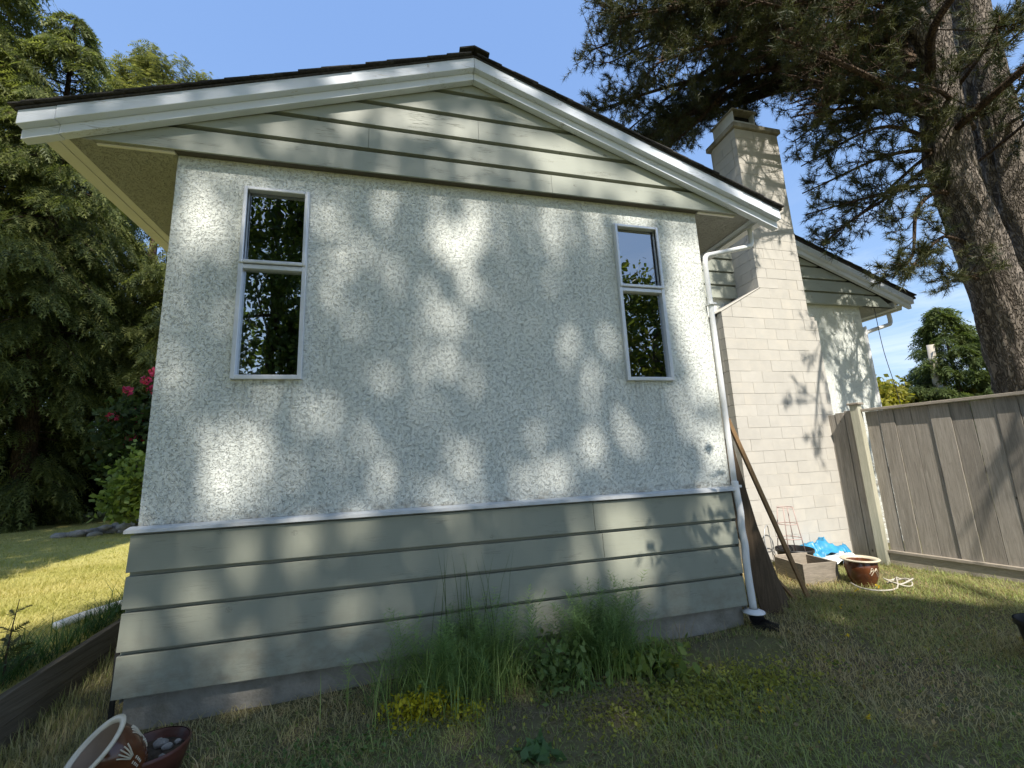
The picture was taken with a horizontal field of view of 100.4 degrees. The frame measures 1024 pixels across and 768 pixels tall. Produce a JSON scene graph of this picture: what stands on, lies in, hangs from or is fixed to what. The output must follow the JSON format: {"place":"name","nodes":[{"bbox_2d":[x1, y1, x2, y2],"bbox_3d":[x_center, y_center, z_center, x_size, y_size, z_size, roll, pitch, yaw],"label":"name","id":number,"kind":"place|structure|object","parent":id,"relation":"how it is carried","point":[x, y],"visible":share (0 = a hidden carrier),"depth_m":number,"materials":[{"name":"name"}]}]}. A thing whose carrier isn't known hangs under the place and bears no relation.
{"place":"outdoors","nodes":[
{"label":"outdoors","id":0,"kind":"place"},
{"bbox_2d":[0,524,134,693],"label":"lawn grass","id":1,"kind":"structure","parent":0,"point":[32,583],"depth_m":5.28,"materials":[{"name":"green plant"}]},
{"bbox_2d":[0,447,1023,767],"bbox_3d":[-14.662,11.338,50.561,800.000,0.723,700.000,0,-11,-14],"label":"ground","id":2,"kind":"structure","parent":0,"point":[536,721],"depth_m":2.87,"materials":[{"name":"green plant"}]},
{"bbox_2d":[0,599,39,684],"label":"conifer sapling","id":3,"kind":"object","parent":2,"relation":"on","point":[7,637],"visible":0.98,"depth_m":2.97,"materials":[{"name":"green plant"}]},
{"bbox_2d":[0,0,111,467],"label":"cedar tree","id":4,"kind":"object","parent":2,"relation":"on","point":[21,15],"visible":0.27,"depth_m":13.80,"materials":[{"name":"green plant"}]},
{"bbox_2d":[0,618,120,752],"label":"timber edging","id":5,"kind":"object","parent":2,"relation":"on","point":[30,696],"visible":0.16,"depth_m":3.08,"materials":[{"name":"brown wood"}]},
{"bbox_2d":[0,416,120,514],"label":"dark shrub","id":6,"kind":"object","parent":2,"relation":"on","point":[86,490],"visible":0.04,"depth_m":14.42,"materials":[{"name":"green plant"}]},
{"bbox_2d":[0,571,125,690],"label":"long grass","id":7,"kind":"structure","parent":2,"relation":"on","point":[112,613],"depth_m":3.36,"materials":[{"name":"green plant"}]},
{"bbox_2d":[4,163,146,514],"bbox_3d":[-18.138,-3.228,17.746,7.797,18.269,7.584,-6,-11,18],"label":"cedar tree","id":8,"kind":"object","parent":2,"relation":"on","point":[140,236],"visible":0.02,"depth_m":17.02,"materials":[{"name":"green plant"}]},
{"bbox_2d":[0,9,165,533],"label":"cedar tree","id":9,"kind":"object","parent":2,"relation":"on","point":[24,486],"visible":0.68,"depth_m":12.69,"materials":[{"name":"green plant"}]},
{"bbox_2d":[52,600,121,628],"bbox_3d":[-3.847,2.181,4.290,0.077,0.152,1.148,-6,-11,17],"label":"white pipe","id":10,"kind":"object","parent":2,"relation":"on","point":[67,620],"visible":0.27,"depth_m":3.87,"materials":[{"name":"plastic"}]},
{"bbox_2d":[59,450,116,513],"bbox_3d":[-12.640,2.560,15.917,6.818,4.147,3.560,0,-11,-14],"label":"dark shrub","id":11,"kind":"object","parent":2,"relation":"on","point":[92,490],"depth_m":14.54,"materials":[{"name":"green plant"}]},
{"bbox_2d":[50,519,138,537],"bbox_3d":[-9.779,3.498,10.312,1.980,0.383,0.838,6,-13,-39],"label":"rock pile","id":12,"kind":"object","parent":2,"relation":"on","point":[116,527],"visible":0.6,"depth_m":10.11,"materials":[{"name":"stone"}]},
{"bbox_2d":[74,367,154,488],"bbox_3d":[-9.873,1.693,11.438,2.623,4.284,2.548,7,-14,-43],"label":"rhododendron","id":13,"kind":"object","parent":2,"relation":"on","point":[124,425],"visible":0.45,"depth_m":10.96,"materials":[{"name":"green plant"}]},
{"bbox_2d":[63,232,167,512],"bbox_3d":[-11.868,-2.683,16.143,7.426,15.894,7.223,-8,-12,26],"label":"cedar tree","id":14,"kind":"object","parent":2,"relation":"on","point":[147,289],"visible":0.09,"depth_m":13.75,"materials":[{"name":"green plant"}]},
{"bbox_2d":[85,439,145,523],"bbox_3d":[-8.858,2.514,10.116,2.064,2.413,1.435,0,-11,-14],"label":"leafy shrub","id":15,"kind":"object","parent":2,"relation":"on","point":[123,497],"visible":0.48,"depth_m":9.81,"materials":[{"name":"green plant"}]},
{"bbox_2d":[93,39,212,511],"bbox_3d":[-16.197,-5.161,19.139,6.680,21.670,6.192,0,-11,-14],"label":"cedar tree","id":16,"kind":"object","parent":2,"relation":"on","point":[145,68],"visible":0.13,"depth_m":19.37,"materials":[{"name":"green plant"}]},
{"bbox_2d":[142,726,191,767],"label":"bowl planter","id":17,"kind":"object","parent":2,"relation":"on","point":[173,756],"visible":0.59,"depth_m":2.46,"materials":[{"name":"red ceramic"}]},
{"bbox_2d":[153,738,168,749],"bbox_3d":[-2.052,2.102,2.495,0.074,0.049,0.061,6,-13,-39],"label":"stone","id":18,"kind":"object","parent":17,"relation":"on","point":[159,743],"visible":0.9,"depth_m":2.48,"materials":[{"name":"grey stone"}]},
{"bbox_2d":[161,742,172,750],"bbox_3d":[-1.995,2.098,2.469,0.052,0.038,0.048,0,-11,-14],"label":"stone","id":19,"kind":"object","parent":17,"relation":"on","point":[168,745],"visible":1,"depth_m":2.46,"materials":[{"name":"grey stone"}]},
{"bbox_2d":[174,738,181,743],"bbox_3d":[-1.977,2.115,2.522,0.038,0.029,0.033,8,-14,-44],"label":"stone","id":20,"kind":"object","parent":17,"relation":"on","point":[177,740],"visible":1,"depth_m":2.52,"materials":[{"name":"grey stone"}]},
{"bbox_2d":[186,715,467,767],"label":"clover","id":21,"kind":"object","parent":2,"relation":"on","point":[347,764],"visible":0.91,"depth_m":2.52,"materials":[{"name":"green plant"}]},
{"bbox_2d":[357,638,413,695],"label":"grass stalks","id":22,"kind":"object","parent":2,"relation":"on","point":[384,670],"depth_m":3.15,"materials":[{"name":"green plant"}]},
{"bbox_2d":[362,682,476,737],"bbox_3d":[-0.653,2.163,2.858,0.827,0.173,0.468,0,-11,-14],"label":"stonecrop","id":23,"kind":"object","parent":2,"relation":"on","point":[413,702],"visible":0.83,"depth_m":2.84,"materials":[{"name":"yellow plant"}]},
{"bbox_2d":[319,548,569,738],"bbox_3d":[-0.318,1.731,3.069,2.065,1.055,0.820,0,-11,-14],"label":"horsetail clump","id":24,"kind":"object","parent":2,"relation":"on","point":[473,666],"visible":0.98,"depth_m":3.10,"materials":[{"name":"green plant"}]},
{"bbox_2d":[7,45,916,729],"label":"house","id":25,"kind":"structure","parent":2,"relation":"on","point":[421,317],"depth_m":3.90,"materials":[{"name":"paint"}]},
{"bbox_2d":[229,186,310,379],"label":"window","id":26,"kind":"structure","parent":25,"relation":"in","point":[274,233],"depth_m":3.76,"materials":[{"name":"glass"}]},
{"bbox_2d":[612,223,674,380],"bbox_3d":[1.371,-0.874,4.491,0.530,1.712,0.082,0,-11,-14],"label":"window","id":27,"kind":"structure","parent":25,"relation":"in","point":[639,273],"depth_m":4.49,"materials":[{"name":"glass"}]},
{"bbox_2d":[748,615,778,631],"bbox_3d":[2.364,2.255,4.009,0.252,0.220,0.142,-8,-12,27],"label":"drain pipe","id":28,"kind":"object","parent":25,"relation":"attached to","point":[761,622],"visible":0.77,"depth_m":3.97,"materials":[{"name":"black plastic"}]},
{"bbox_2d":[874,309,900,404],"bbox_3d":[7.336,0.395,8.116,0.030,3.895,0.122,3,-12,-30],"label":"wall cable","id":29,"kind":"object","parent":25,"relation":"hanging from","point":[885,356],"depth_m":8.32,"materials":[{"name":"black rubber"}]},
{"bbox_2d":[422,696,505,726],"bbox_3d":[-0.311,2.174,2.825,0.578,0.095,0.282,0,-11,-14],"label":"stonecrop","id":30,"kind":"object","parent":2,"relation":"on","point":[467,710],"visible":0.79,"depth_m":2.81,"materials":[{"name":"green plant"}]},
{"bbox_2d":[503,614,570,673],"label":"grass stalks","id":31,"kind":"object","parent":2,"relation":"on","point":[539,648],"depth_m":3.40,"materials":[{"name":"green plant"}]},
{"bbox_2d":[513,726,566,765],"bbox_3d":[0.151,2.159,2.498,0.243,0.150,0.242,4,-12,-32],"label":"dock weed","id":32,"kind":"object","parent":2,"relation":"on","point":[539,748],"visible":1,"depth_m":2.47,"materials":[{"name":"green plant"}]},
{"bbox_2d":[392,673,705,748],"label":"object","id":33,"kind":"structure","parent":2,"relation":"on","point":[606,703],"depth_m":2.88,"materials":[{"name":"green plant"}]},
{"bbox_2d":[494,628,614,706],"bbox_3d":[0.308,2.092,3.154,0.686,0.370,0.867,-9,-12,33],"label":"mint plant","id":34,"kind":"object","parent":2,"relation":"on","point":[565,665],"visible":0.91,"depth_m":3.18,"materials":[{"name":"green plant"}]},
{"bbox_2d":[170,574,1023,767],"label":"lawn weeds","id":35,"kind":"object","parent":2,"relation":"on","point":[999,743],"visible":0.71,"depth_m":2.94,"materials":[{"name":"green plant"}]},
{"bbox_2d":[170,572,1023,767],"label":"dead leaves","id":36,"kind":"object","parent":2,"relation":"on","point":[795,723],"visible":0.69,"depth_m":2.88,"materials":[{"name":"brown plant"}]},
{"bbox_2d":[508,568,687,702],"bbox_3d":[0.709,1.926,3.328,1.668,0.721,0.747,0,-11,-14],"label":"horsetail clump","id":37,"kind":"object","parent":2,"relation":"on","point":[604,636],"visible":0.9,"depth_m":3.42,"materials":[{"name":"green plant"}]},
{"bbox_2d":[590,632,709,694],"bbox_3d":[1.119,2.171,3.316,0.982,0.259,0.575,0,-11,-14],"label":"broad weed","id":38,"kind":"object","parent":2,"relation":"on","point":[644,668],"visible":0.8,"depth_m":3.29,"materials":[{"name":"green plant"}]},
{"bbox_2d":[666,619,694,652],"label":"grass stalks","id":39,"kind":"object","parent":2,"relation":"on","point":[682,635],"depth_m":3.71,"materials":[{"name":"green plant"}]},
{"bbox_2d":[468,644,898,767],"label":"creeping weed","id":40,"kind":"object","parent":2,"relation":"on","point":[676,692],"visible":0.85,"depth_m":2.97,"materials":[{"name":"green plant"}]},
{"bbox_2d":[348,632,1023,767],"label":"creeping weed","id":41,"kind":"object","parent":2,"relation":"on","point":[675,757],"visible":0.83,"depth_m":2.63,"materials":[{"name":"green plant"}]},
{"bbox_2d":[707,623,735,666],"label":"grass stalks","id":42,"kind":"object","parent":2,"relation":"on","point":[718,651],"depth_m":3.43,"materials":[{"name":"green plant"}]},
{"bbox_2d":[725,438,782,613],"bbox_3d":[2.438,1.462,4.442,0.488,1.802,0.058,-3,-10,2],"label":"leaning board","id":43,"kind":"object","parent":2,"relation":"on","point":[767,595],"visible":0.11,"depth_m":4.36,"materials":[{"name":"brown wood"}]},
{"bbox_2d":[737,532,796,600],"bbox_3d":[2.804,2.004,4.770,0.584,0.791,0.040,-7,-11,24],"label":"wooden stake","id":44,"kind":"object","parent":2,"relation":"on","point":[787,591],"visible":0.18,"depth_m":4.63,"materials":[{"name":"brown wood"}]},
{"bbox_2d":[764,525,773,561],"bbox_3d":[3.445,2.210,5.709,0.086,0.609,0.291,-8,-12,29],"label":"wire hoop","id":45,"kind":"object","parent":2,"relation":"on","point":[770,539],"visible":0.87,"depth_m":5.79,"materials":[{"name":"grey metal"}]},
{"bbox_2d":[729,418,809,597],"bbox_3d":[2.752,1.359,4.568,1.025,1.990,0.040,3,-12,-29],"label":"wooden stake","id":46,"kind":"object","parent":2,"relation":"on","point":[768,509],"visible":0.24,"depth_m":4.55,"materials":[{"name":"brown wood"}]},
{"bbox_2d":[759,531,788,607],"bbox_3d":[2.525,1.535,4.529,0.603,1.692,0.040,-2,-10,-2],"label":"leaning board","id":47,"kind":"object","parent":2,"relation":"on","point":[782,597],"visible":0.1,"depth_m":4.43,"materials":[{"name":"brown wood"}]},
{"bbox_2d":[560,0,1023,423],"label":"pine tree","id":48,"kind":"object","parent":2,"relation":"on","point":[962,104],"visible":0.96,"depth_m":7.32,"materials":[{"name":"green plant"}]},
{"bbox_2d":[774,545,814,555],"bbox_3d":[3.889,2.397,5.843,0.470,0.287,0.470,0,-11,-14],"label":"nursery pot","id":49,"kind":"object","parent":2,"relation":"on","point":[800,549],"visible":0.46,"depth_m":5.92,"materials":[{"name":"black plastic"}]},
{"bbox_2d":[777,506,805,550],"bbox_3d":[3.841,2.024,5.923,0.305,0.616,0.309,0,-11,-14],"label":"tomato cage","id":50,"kind":"object","parent":49,"relation":"on","point":[790,524],"visible":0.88,"depth_m":5.90,"materials":[{"name":"metal"}]},
{"bbox_2d":[774,552,839,585],"bbox_3d":[3.700,2.325,5.369,0.470,0.275,0.470,-1,-10,-8],"label":"planter box","id":51,"kind":"object","parent":2,"relation":"on","point":[813,569],"visible":0.68,"depth_m":5.18,"materials":[{"name":"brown wood"}]},
{"bbox_2d":[801,537,851,557],"bbox_3d":[4.637,2.416,6.293,0.836,0.315,0.407,0,-11,-14],"label":"blue tarp","id":52,"kind":"object","parent":51,"relation":"in","point":[822,546],"visible":0.82,"depth_m":6.18,"materials":[{"name":"blue plastic"}]},
{"bbox_2d":[823,551,854,563],"bbox_3d":[4.621,2.452,6.039,0.681,0.153,0.410,0,-11,-14],"label":"white sheet","id":53,"kind":"object","parent":2,"relation":"on","point":[833,556],"visible":0.47,"depth_m":5.97,"materials":[{"name":"white plastic"}]},
{"bbox_2d":[839,555,880,587],"bbox_3d":[4.134,2.218,5.037,0.394,0.308,0.394,0,-11,-14],"label":"glazed pot","id":54,"kind":"object","parent":2,"relation":"on","point":[862,569],"visible":0.94,"depth_m":4.94,"materials":[{"name":"brown ceramic"}]},
{"bbox_2d":[850,577,913,590],"bbox_3d":[4.268,2.281,4.880,0.740,0.088,0.307,0,-11,-14],"label":"garden hose","id":55,"kind":"object","parent":2,"relation":"on","point":[896,579],"visible":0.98,"depth_m":4.85,"materials":[{"name":"white rubber"}]},
{"bbox_2d":[876,373,932,427],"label":"yellow shrub","id":56,"kind":"object","parent":2,"relation":"on","point":[888,393],"visible":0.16,"depth_m":40.04,"materials":[{"name":"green plant"}]},
{"bbox_2d":[882,375,955,406],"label":"yellow shrub","id":57,"kind":"object","parent":2,"relation":"on","point":[904,384],"visible":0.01,"depth_m":42.78,"materials":[{"name":"green plant"}]},
{"bbox_2d":[828,391,1023,582],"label":"fence","id":58,"kind":"object","parent":2,"relation":"on","point":[935,469],"visible":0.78,"depth_m":5.77,"materials":[{"name":"grey wood"}]},
{"bbox_2d":[926,344,945,403],"bbox_3d":[42.488,2.004,39.553,6.325,11.777,1.692,-3,-10,1],"label":"utility pole","id":59,"kind":"object","parent":2,"relation":"on","point":[931,351],"visible":0.17,"depth_m":39.86,"materials":[{"name":"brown wood"}]},
{"bbox_2d":[899,305,992,444],"bbox_3d":[42.403,-0.337,40.524,12.902,15.309,12.368,0,-11,-14],"label":"dense conifer","id":60,"kind":"object","parent":2,"relation":"on","point":[963,338],"visible":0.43,"depth_m":39.75,"materials":[{"name":"green plant"}]},
{"bbox_2d":[1011,613,1023,640],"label":"nursery pot","id":61,"kind":"object","parent":2,"relation":"on","point":[1018,619],"visible":1,"depth_m":3.24,"materials":[{"name":"black plastic"}]},
{"bbox_2d":[0,0,1023,446],"label":"sky","id":62,"kind":"structure","parent":0,"point":[536,40],"materials":[{"name":"blue"}]},
{"bbox_3d":[-2.119,2.063,2.299,0.227,0.229,0.233,0,-11,-14],"label":"small glazed pot","id":63,"kind":"object","parent":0,"visible":0},
{"bbox_2d":[64,714,147,767],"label":"tilted glazed pot","id":64,"kind":"object","parent":63,"relation":"on","point":[117,741],"visible":1,"depth_m":2.26,"materials":[{"name":"brown ceramic"}]}
]}

